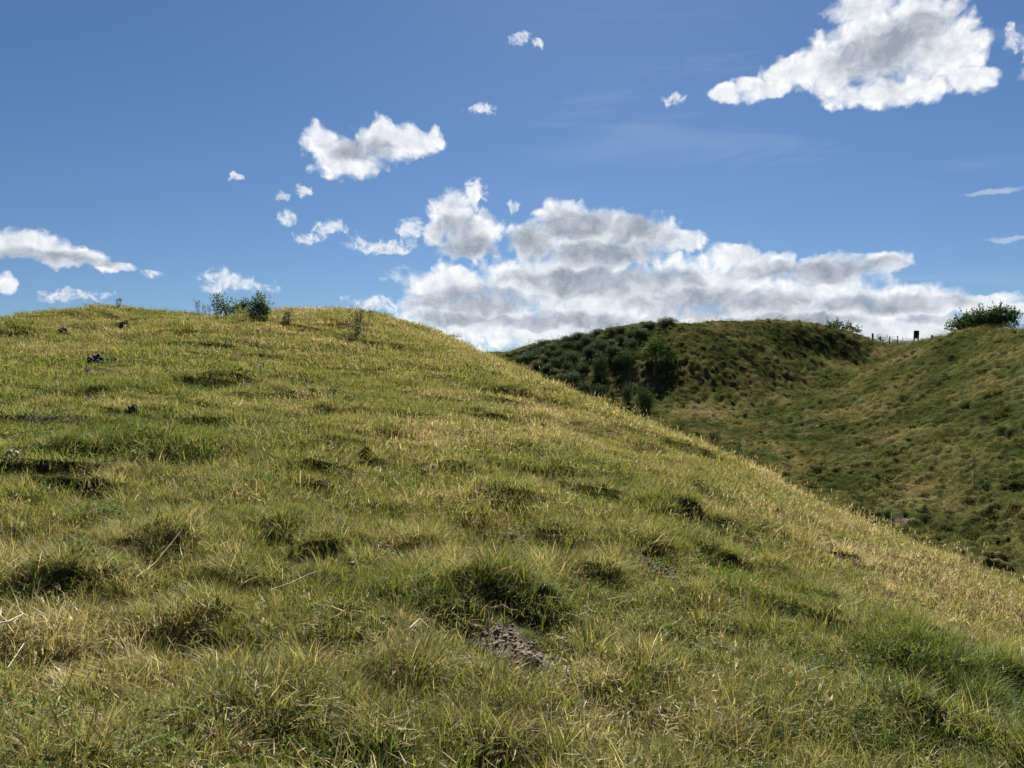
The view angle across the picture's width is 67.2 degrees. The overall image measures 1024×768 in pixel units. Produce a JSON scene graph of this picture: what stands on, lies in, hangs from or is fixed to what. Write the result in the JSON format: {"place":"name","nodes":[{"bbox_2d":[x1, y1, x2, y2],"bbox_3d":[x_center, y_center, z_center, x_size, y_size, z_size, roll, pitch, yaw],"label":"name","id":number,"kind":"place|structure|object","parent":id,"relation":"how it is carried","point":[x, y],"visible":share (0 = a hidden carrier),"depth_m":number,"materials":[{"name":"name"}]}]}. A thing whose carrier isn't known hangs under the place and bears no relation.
{"place":"outdoors","nodes":[
{"label":"outdoors","id":0,"kind":"place"},
{"bbox_2d":[0,308,1023,767],"bbox_3d":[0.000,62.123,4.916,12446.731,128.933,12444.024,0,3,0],"label":"ground","id":1,"kind":"structure","parent":0,"point":[856,358],"depth_m":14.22,"materials":[{"name":"green plant"}]},
{"bbox_2d":[4,450,22,465],"bbox_3d":[-4.796,0.722,7.398,0.192,0.195,0.127,1,3,16],"label":"stone","id":2,"kind":"object","parent":1,"relation":"on","point":[11,453],"visible":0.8,"depth_m":7.35,"materials":[{"name":"grey stone"}]},
{"bbox_2d":[0,602,32,630],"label":"twig","id":3,"kind":"object","parent":1,"relation":"on","point":[8,621],"visible":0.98,"depth_m":3.68,"materials":[{"name":"beige wood"}]},
{"bbox_2d":[7,625,49,668],"bbox_3d":[-2.206,1.180,3.466,0.070,0.058,0.353,0,3,-4],"label":"dry stem","id":4,"kind":"object","parent":1,"relation":"on","point":[21,647],"visible":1,"depth_m":3.47,"materials":[{"name":"beige plant"}]},
{"bbox_2d":[36,458,49,472],"bbox_3d":[-4.503,0.810,7.400,0.115,0.195,0.116,0,3,-5],"label":"clod","id":5,"kind":"object","parent":1,"relation":"on","point":[41,467],"visible":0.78,"depth_m":7.36,"materials":[{"name":"soil"}]},
{"bbox_2d":[57,327,67,334],"bbox_3d":[-14.086,-1.580,24.151,0.354,0.434,0.317,-3,4,-42],"label":"molehill","id":6,"kind":"object","parent":1,"relation":"on","point":[62,329],"visible":0.42,"depth_m":24.08,"materials":[{"name":"soil"}]},
{"bbox_2d":[85,353,109,367],"bbox_3d":[-9.173,-0.388,17.062,0.595,0.583,0.612,1,3,17],"label":"molehill","id":7,"kind":"object","parent":1,"relation":"on","point":[96,357],"visible":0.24,"depth_m":16.91,"materials":[{"name":"soil"}]},
{"bbox_2d":[117,320,130,330],"bbox_3d":[-13.025,-1.840,25.850,0.439,0.614,0.471,-1,3,-10],"label":"molehill","id":8,"kind":"object","parent":1,"relation":"on","point":[122,323],"visible":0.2,"depth_m":25.72,"materials":[{"name":"soil"}]},
{"bbox_2d":[124,404,138,417],"bbox_3d":[-5.332,0.434,10.802,0.213,0.313,0.215,-1,3,-18],"label":"molehill","id":9,"kind":"object","parent":1,"relation":"on","point":[132,409],"visible":0.36,"depth_m":10.75,"materials":[{"name":"soil"}]},
{"bbox_2d":[193,299,203,314],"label":"thistle","id":10,"kind":"object","parent":1,"relation":"on","point":[196,303],"visible":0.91,"depth_m":39.21,"materials":[{"name":"green plant"}]},
{"bbox_2d":[209,293,220,316],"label":"thistle","id":11,"kind":"object","parent":1,"relation":"on","point":[214,308],"visible":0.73,"depth_m":26.69,"materials":[{"name":"green plant"}]},
{"bbox_2d":[210,287,243,317],"bbox_3d":[-9.698,-2.730,26.293,1.128,1.145,0.521,0,3,0],"label":"elder bush","id":12,"kind":"object","parent":1,"relation":"on","point":[225,308],"visible":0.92,"depth_m":26.30,"materials":[{"name":"green plant"}]},
{"bbox_2d":[232,298,252,313],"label":"elder bush","id":13,"kind":"object","parent":1,"relation":"on","point":[244,305],"visible":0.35,"depth_m":28.43,"materials":[{"name":"green plant"}]},
{"bbox_2d":[243,290,273,319],"bbox_3d":[-8.148,-2.494,24.754,0.864,1.044,0.761,1,4,23],"label":"elder bush","id":14,"kind":"object","parent":1,"relation":"on","point":[260,306],"visible":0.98,"depth_m":24.67,"materials":[{"name":"green plant"}]},
{"bbox_2d":[284,307,294,322],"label":"thistle","id":15,"kind":"object","parent":1,"relation":"on","point":[289,315],"visible":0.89,"depth_m":23.66,"materials":[{"name":"green plant"}]},
{"bbox_2d":[345,308,374,336],"bbox_3d":[-4.386,-1.712,21.818,0.892,0.885,0.909,0,3,0],"label":"thistle","id":16,"kind":"object","parent":1,"relation":"on","point":[358,321],"visible":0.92,"depth_m":21.92,"materials":[{"name":"green plant"}]},
{"bbox_2d":[401,618,427,643],"bbox_3d":[-0.453,1.166,3.734,0.079,0.078,0.305,1,3,9],"label":"dry stem","id":17,"kind":"object","parent":1,"relation":"on","point":[410,627],"visible":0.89,"depth_m":3.59,"materials":[{"name":"beige plant"}]},
{"bbox_2d":[0,302,935,549],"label":"turf grass","id":18,"kind":"structure","parent":1,"relation":"on","point":[213,324],"depth_m":19.57,"materials":[{"name":"green plant"}]},
{"bbox_2d":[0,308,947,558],"bbox_3d":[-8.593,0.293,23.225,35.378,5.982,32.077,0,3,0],"label":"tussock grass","id":19,"kind":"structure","parent":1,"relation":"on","point":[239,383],"depth_m":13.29,"materials":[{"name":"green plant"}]},
{"bbox_2d":[17,409,940,698],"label":"soil crumbs","id":20,"kind":"object","parent":1,"relation":"on","point":[509,637],"visible":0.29,"depth_m":4.17,"materials":[{"name":"brown soil"}]},
{"bbox_2d":[484,605,512,629],"bbox_3d":[-0.082,1.309,4.337,0.173,0.131,0.040,-1,3,-18],"label":"dry stem","id":21,"kind":"object","parent":1,"relation":"on","point":[490,612],"visible":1,"depth_m":4.33,"materials":[{"name":"brown plant"}]},
{"bbox_2d":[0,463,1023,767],"bbox_3d":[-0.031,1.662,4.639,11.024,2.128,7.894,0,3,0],"label":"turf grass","id":22,"kind":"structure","parent":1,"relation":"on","point":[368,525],"depth_m":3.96,"materials":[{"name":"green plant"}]},
{"bbox_2d":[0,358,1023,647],"bbox_3d":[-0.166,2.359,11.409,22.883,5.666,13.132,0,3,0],"label":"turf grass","id":23,"kind":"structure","parent":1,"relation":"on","point":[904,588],"depth_m":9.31,"materials":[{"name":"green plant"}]},
{"bbox_2d":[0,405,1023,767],"bbox_3d":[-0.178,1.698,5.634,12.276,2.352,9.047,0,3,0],"label":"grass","id":24,"kind":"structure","parent":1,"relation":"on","point":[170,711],"depth_m":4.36,"materials":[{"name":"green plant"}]},
{"bbox_2d":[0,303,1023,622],"bbox_3d":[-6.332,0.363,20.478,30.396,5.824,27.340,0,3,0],"label":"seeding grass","id":25,"kind":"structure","parent":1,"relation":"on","point":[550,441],"depth_m":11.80,"materials":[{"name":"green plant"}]},
{"bbox_2d":[0,341,1023,620],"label":"clover","id":26,"kind":"object","parent":1,"relation":"on","point":[24,389],"visible":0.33,"depth_m":11.36,"materials":[{"name":"green plant"}]},
{"bbox_2d":[515,353,528,360],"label":"scrub bush","id":27,"kind":"object","parent":1,"relation":"on","point":[517,357],"visible":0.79,"depth_m":78.12,"materials":[{"name":"green plant"}]},
{"bbox_2d":[520,353,532,359],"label":"scrub bush","id":28,"kind":"object","parent":1,"relation":"on","point":[525,358],"visible":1,"depth_m":77.44,"materials":[{"name":"green plant"}]},
{"bbox_2d":[528,351,541,358],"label":"scrub bush","id":29,"kind":"object","parent":1,"relation":"on","point":[533,355],"visible":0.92,"depth_m":77.81,"materials":[{"name":"green plant"}]},
{"bbox_2d":[529,341,540,348],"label":"gorse bush","id":30,"kind":"object","parent":1,"relation":"on","point":[533,345],"visible":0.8,"depth_m":80.88,"materials":[{"name":"green plant"}]},
{"bbox_2d":[530,347,540,353],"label":"gorse bush","id":31,"kind":"object","parent":1,"relation":"on","point":[536,349],"visible":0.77,"depth_m":78.73,"materials":[{"name":"green plant"}]},
{"bbox_2d":[528,358,543,366],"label":"scrub bush","id":32,"kind":"object","parent":1,"relation":"on","point":[537,363],"visible":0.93,"depth_m":74.84,"materials":[{"name":"green plant"}]},
{"bbox_2d":[536,339,551,345],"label":"gorse bush","id":33,"kind":"object","parent":1,"relation":"on","point":[542,342],"visible":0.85,"depth_m":81.16,"materials":[{"name":"green plant"}]},
{"bbox_2d":[538,354,549,362],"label":"gorse bush","id":34,"kind":"object","parent":1,"relation":"on","point":[544,357],"visible":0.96,"depth_m":75.86,"materials":[{"name":"green plant"}]},
{"bbox_2d":[540,364,552,371],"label":"scrub bush","id":35,"kind":"object","parent":1,"relation":"on","point":[543,367],"visible":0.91,"depth_m":72.78,"materials":[{"name":"green plant"}]},
{"bbox_2d":[543,362,553,371],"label":"gorse bush","id":36,"kind":"object","parent":1,"relation":"on","point":[548,366],"visible":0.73,"depth_m":72.72,"materials":[{"name":"green plant"}]},
{"bbox_2d":[544,348,555,356],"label":"gorse bush","id":37,"kind":"object","parent":1,"relation":"on","point":[548,352],"visible":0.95,"depth_m":77.28,"materials":[{"name":"green plant"}]},
{"bbox_2d":[547,341,559,348],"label":"scrub bush","id":38,"kind":"object","parent":1,"relation":"on","point":[557,344],"visible":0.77,"depth_m":78.82,"materials":[{"name":"green plant"}]},
{"bbox_2d":[549,367,560,374],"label":"scrub bush","id":39,"kind":"object","parent":1,"relation":"on","point":[554,371],"visible":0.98,"depth_m":71.56,"materials":[{"name":"green plant"}]},
{"bbox_2d":[548,356,562,366],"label":"gorse bush","id":40,"kind":"object","parent":1,"relation":"on","point":[555,362],"visible":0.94,"depth_m":73.48,"materials":[{"name":"green plant"}]},
{"bbox_2d":[552,372,565,379],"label":"scrub bush","id":41,"kind":"object","parent":1,"relation":"on","point":[561,377],"visible":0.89,"depth_m":69.77,"materials":[{"name":"green plant"}]},
{"bbox_2d":[553,337,564,343],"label":"scrub bush","id":42,"kind":"object","parent":1,"relation":"on","point":[558,341],"visible":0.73,"depth_m":79.43,"materials":[{"name":"green plant"}]},
{"bbox_2d":[553,346,565,356],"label":"gorse bush","id":43,"kind":"object","parent":1,"relation":"on","point":[558,351],"visible":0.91,"depth_m":76.24,"materials":[{"name":"green plant"}]},
{"bbox_2d":[559,340,571,348],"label":"gorse bush","id":44,"kind":"object","parent":1,"relation":"on","point":[563,345],"visible":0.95,"depth_m":77.99,"materials":[{"name":"green plant"}]},
{"bbox_2d":[560,352,570,362],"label":"gorse bush","id":45,"kind":"object","parent":1,"relation":"on","point":[562,358],"visible":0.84,"depth_m":73.67,"materials":[{"name":"green plant"}]},
{"bbox_2d":[561,360,574,371],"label":"gorse bush","id":46,"kind":"object","parent":1,"relation":"on","point":[565,366],"visible":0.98,"depth_m":71.24,"materials":[{"name":"green plant"}]},
{"bbox_2d":[565,335,573,342],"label":"gorse bush","id":47,"kind":"object","parent":1,"relation":"on","point":[568,338],"visible":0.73,"depth_m":78.72,"materials":[{"name":"green plant"}]},
{"bbox_2d":[562,368,585,386],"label":"gorse bush","id":48,"kind":"object","parent":1,"relation":"on","point":[572,378],"visible":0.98,"depth_m":68.65,"materials":[{"name":"green plant"}]},
{"bbox_2d":[566,349,581,362],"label":"gorse bush","id":49,"kind":"object","parent":1,"relation":"on","point":[573,355],"visible":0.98,"depth_m":73.34,"materials":[{"name":"green plant"}]},
{"bbox_2d":[570,330,580,339],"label":"gorse bush","id":50,"kind":"object","parent":1,"relation":"on","point":[574,336],"visible":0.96,"depth_m":78.58,"materials":[{"name":"green plant"}]},
{"bbox_2d":[570,340,584,349],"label":"gorse bush","id":51,"kind":"object","parent":1,"relation":"on","point":[577,346],"visible":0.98,"depth_m":76.28,"materials":[{"name":"green plant"}]},
{"bbox_2d":[578,363,589,371],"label":"gorse bush","id":52,"kind":"object","parent":1,"relation":"on","point":[586,368],"visible":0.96,"depth_m":70.60,"materials":[{"name":"green plant"}]},
{"bbox_2d":[576,380,592,392],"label":"gorse bush","id":53,"kind":"object","parent":1,"relation":"on","point":[583,387],"visible":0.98,"depth_m":66.87,"materials":[{"name":"green plant"}]},
{"bbox_2d":[578,356,591,363],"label":"scrub bush","id":54,"kind":"object","parent":1,"relation":"on","point":[585,360],"visible":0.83,"depth_m":72.09,"materials":[{"name":"green plant"}]},
{"bbox_2d":[580,334,593,344],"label":"gorse bush","id":55,"kind":"object","parent":1,"relation":"on","point":[587,339],"visible":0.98,"depth_m":76.39,"materials":[{"name":"green plant"}]},
{"bbox_2d":[581,345,593,356],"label":"gorse bush","id":56,"kind":"object","parent":1,"relation":"on","point":[586,351],"visible":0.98,"depth_m":73.31,"materials":[{"name":"green plant"}]},
{"bbox_2d":[582,332,595,338],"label":"scrub bush","id":57,"kind":"object","parent":1,"relation":"on","point":[591,335],"visible":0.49,"depth_m":77.65,"materials":[{"name":"green plant"}]},
{"bbox_2d":[585,345,597,355],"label":"gorse bush","id":58,"kind":"object","parent":1,"relation":"on","point":[594,353],"visible":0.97,"depth_m":73.19,"materials":[{"name":"green plant"}]},
{"bbox_2d":[588,341,600,348],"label":"scrub bush","id":59,"kind":"object","parent":1,"relation":"on","point":[593,346],"visible":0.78,"depth_m":74.37,"materials":[{"name":"green plant"}]},
{"bbox_2d":[589,328,602,334],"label":"gorse bush","id":60,"kind":"object","parent":1,"relation":"on","point":[595,331],"visible":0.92,"depth_m":78.05,"materials":[{"name":"green plant"}]},
{"bbox_2d":[589,350,607,375],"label":"gorse bush","id":61,"kind":"object","parent":1,"relation":"on","point":[600,364],"visible":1,"depth_m":69.35,"materials":[{"name":"green plant"}]},
{"bbox_2d":[593,338,604,344],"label":"gorse bush","id":62,"kind":"object","parent":1,"relation":"on","point":[597,340],"visible":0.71,"depth_m":74.80,"materials":[{"name":"green plant"}]},
{"bbox_2d":[591,378,607,397],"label":"gorse bush","id":63,"kind":"object","parent":1,"relation":"on","point":[600,391],"visible":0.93,"depth_m":65.55,"materials":[{"name":"green plant"}]},
{"bbox_2d":[595,349,605,356],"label":"scrub bush","id":64,"kind":"object","parent":1,"relation":"on","point":[598,353],"visible":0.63,"depth_m":72.69,"materials":[{"name":"green plant"}]},
{"bbox_2d":[598,339,609,349],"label":"gorse bush","id":65,"kind":"object","parent":1,"relation":"on","point":[603,345],"visible":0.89,"depth_m":73.45,"materials":[{"name":"green plant"}]},
{"bbox_2d":[598,333,610,339],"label":"scrub bush","id":66,"kind":"object","parent":1,"relation":"on","point":[603,337],"visible":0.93,"depth_m":75.60,"materials":[{"name":"green plant"}]},
{"bbox_2d":[600,374,610,384],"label":"gorse bush","id":67,"kind":"object","parent":1,"relation":"on","point":[606,379],"visible":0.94,"depth_m":67.60,"materials":[{"name":"green plant"}]},
{"bbox_2d":[605,343,616,356],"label":"gorse bush","id":68,"kind":"object","parent":1,"relation":"on","point":[609,351],"visible":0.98,"depth_m":71.53,"materials":[{"name":"green plant"}]},
{"bbox_2d":[604,326,617,333],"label":"gorse bush","id":69,"kind":"object","parent":1,"relation":"on","point":[611,330],"visible":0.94,"depth_m":76.49,"materials":[{"name":"green plant"}]},
{"bbox_2d":[606,338,615,343],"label":"scrub bush","id":70,"kind":"object","parent":1,"relation":"on","point":[610,342],"visible":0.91,"depth_m":74.12,"materials":[{"name":"green plant"}]},
{"bbox_2d":[608,389,614,398],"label":"gorse bush","id":71,"kind":"object","parent":1,"relation":"on","point":[612,394],"visible":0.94,"depth_m":64.84,"materials":[{"name":"green plant"}]},
{"bbox_2d":[611,355,621,366],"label":"gorse bush","id":72,"kind":"object","parent":1,"relation":"on","point":[615,362],"visible":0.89,"depth_m":69.59,"materials":[{"name":"green plant"}]},
{"bbox_2d":[613,375,623,381],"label":"scrub bush","id":73,"kind":"object","parent":1,"relation":"on","point":[618,378],"visible":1,"depth_m":67.37,"materials":[{"name":"green plant"}]},
{"bbox_2d":[613,325,627,332],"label":"gorse bush","id":74,"kind":"object","parent":1,"relation":"on","point":[621,328],"visible":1,"depth_m":75.85,"materials":[{"name":"green plant"}]},
{"bbox_2d":[615,333,627,342],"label":"gorse bush","id":75,"kind":"object","parent":1,"relation":"on","point":[619,338],"visible":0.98,"depth_m":73.45,"materials":[{"name":"green plant"}]},
{"bbox_2d":[614,342,638,368],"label":"gorse bush","id":76,"kind":"object","parent":1,"relation":"on","point":[626,360],"visible":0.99,"depth_m":69.00,"materials":[{"name":"green plant"}]},
{"bbox_2d":[619,381,634,404],"bbox_3d":[9.338,0.708,62.835,1.220,2.264,1.268,3,5,43],"label":"gorse bush","id":77,"kind":"object","parent":1,"relation":"on","point":[627,395],"visible":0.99,"depth_m":62.66,"materials":[{"name":"green plant"}]},
{"bbox_2d":[625,330,634,338],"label":"gorse bush","id":78,"kind":"object","parent":1,"relation":"on","point":[629,335],"visible":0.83,"depth_m":74.18,"materials":[{"name":"green plant"}]},
{"bbox_2d":[623,338,640,349],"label":"gorse bush","id":79,"kind":"object","parent":1,"relation":"on","point":[632,344],"visible":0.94,"depth_m":71.61,"materials":[{"name":"green plant"}]},
{"bbox_2d":[629,325,652,335],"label":"gorse bush","id":80,"kind":"object","parent":1,"relation":"on","point":[638,331],"visible":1,"depth_m":73.69,"materials":[{"name":"green plant"}]},
{"bbox_2d":[634,382,657,412],"bbox_3d":[10.365,1.028,59.541,1.912,2.572,1.748,3,4,41],"label":"gorse bush","id":81,"kind":"object","parent":1,"relation":"on","point":[645,401],"visible":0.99,"depth_m":59.45,"materials":[{"name":"green plant"}]},
{"bbox_2d":[641,320,657,326],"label":"gorse bush","id":82,"kind":"object","parent":1,"relation":"on","point":[649,324],"visible":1,"depth_m":75.48,"materials":[{"name":"green plant"}]},
{"bbox_2d":[643,358,660,372],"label":"gorse bush","id":83,"kind":"object","parent":1,"relation":"on","point":[651,365],"visible":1,"depth_m":67.27,"materials":[{"name":"green plant"}]},
{"bbox_2d":[635,333,679,362],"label":"leafy bush","id":84,"kind":"object","parent":1,"relation":"on","point":[655,345],"visible":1,"depth_m":68.21,"materials":[{"name":"green plant"}]},
{"bbox_2d":[656,316,680,324],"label":"gorse bush","id":85,"kind":"object","parent":1,"relation":"on","point":[667,319],"visible":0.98,"depth_m":75.57,"materials":[{"name":"green plant"}]},
{"bbox_2d":[707,430,722,443],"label":"dark shrub","id":86,"kind":"object","parent":1,"relation":"on","point":[714,435],"visible":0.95,"depth_m":44.39,"materials":[{"name":"green plant"}]},
{"bbox_2d":[735,438,744,458],"bbox_3d":[10.348,3.221,35.250,0.647,1.761,0.609,2,4,35],"label":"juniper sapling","id":87,"kind":"object","parent":1,"relation":"on","point":[738,447],"visible":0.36,"depth_m":35.21,"materials":[{"name":"green plant"}]},
{"bbox_2d":[491,316,1023,582],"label":"bank grass","id":88,"kind":"structure","parent":1,"relation":"on","point":[878,439],"depth_m":45.55,"materials":[{"name":"green plant"}]},
{"bbox_2d":[826,317,862,332],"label":"leafy bush","id":89,"kind":"object","parent":1,"relation":"on","point":[836,324],"visible":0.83,"depth_m":80.15,"materials":[{"name":"green plant"}]},
{"bbox_2d":[872,333,897,344],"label":"wire fence","id":90,"kind":"object","parent":1,"relation":"on","point":[880,339],"visible":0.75,"depth_m":85.47,"materials":[{"name":"grey metal"}]},
{"bbox_2d":[870,334,907,342],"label":"field hedge","id":91,"kind":"object","parent":1,"relation":"on","point":[887,338],"visible":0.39,"depth_m":103.75,"materials":[{"name":"green plant"}]},
{"bbox_2d":[913,331,918,341],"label":"notice board","id":92,"kind":"object","parent":1,"relation":"on","point":[916,333],"visible":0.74,"depth_m":83.81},
{"bbox_2d":[968,453,978,484],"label":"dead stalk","id":93,"kind":"object","parent":1,"relation":"on","point":[974,459],"visible":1,"depth_m":27.37,"materials":[{"name":"brown plant"}]},
{"bbox_2d":[944,300,1023,330],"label":"hawthorn tree","id":94,"kind":"object","parent":1,"relation":"on","point":[996,316],"visible":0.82,"depth_m":64.38,"materials":[{"name":"green plant"}]},
{"bbox_2d":[980,479,990,488],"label":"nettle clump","id":95,"kind":"object","parent":1,"relation":"on","point":[986,484],"visible":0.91,"depth_m":27.09,"materials":[{"name":"green plant"}]},
{"bbox_2d":[0,0,1023,351],"label":"sky","id":96,"kind":"structure","parent":0,"point":[500,175],"materials":[{"name":"blue"}]}
]}

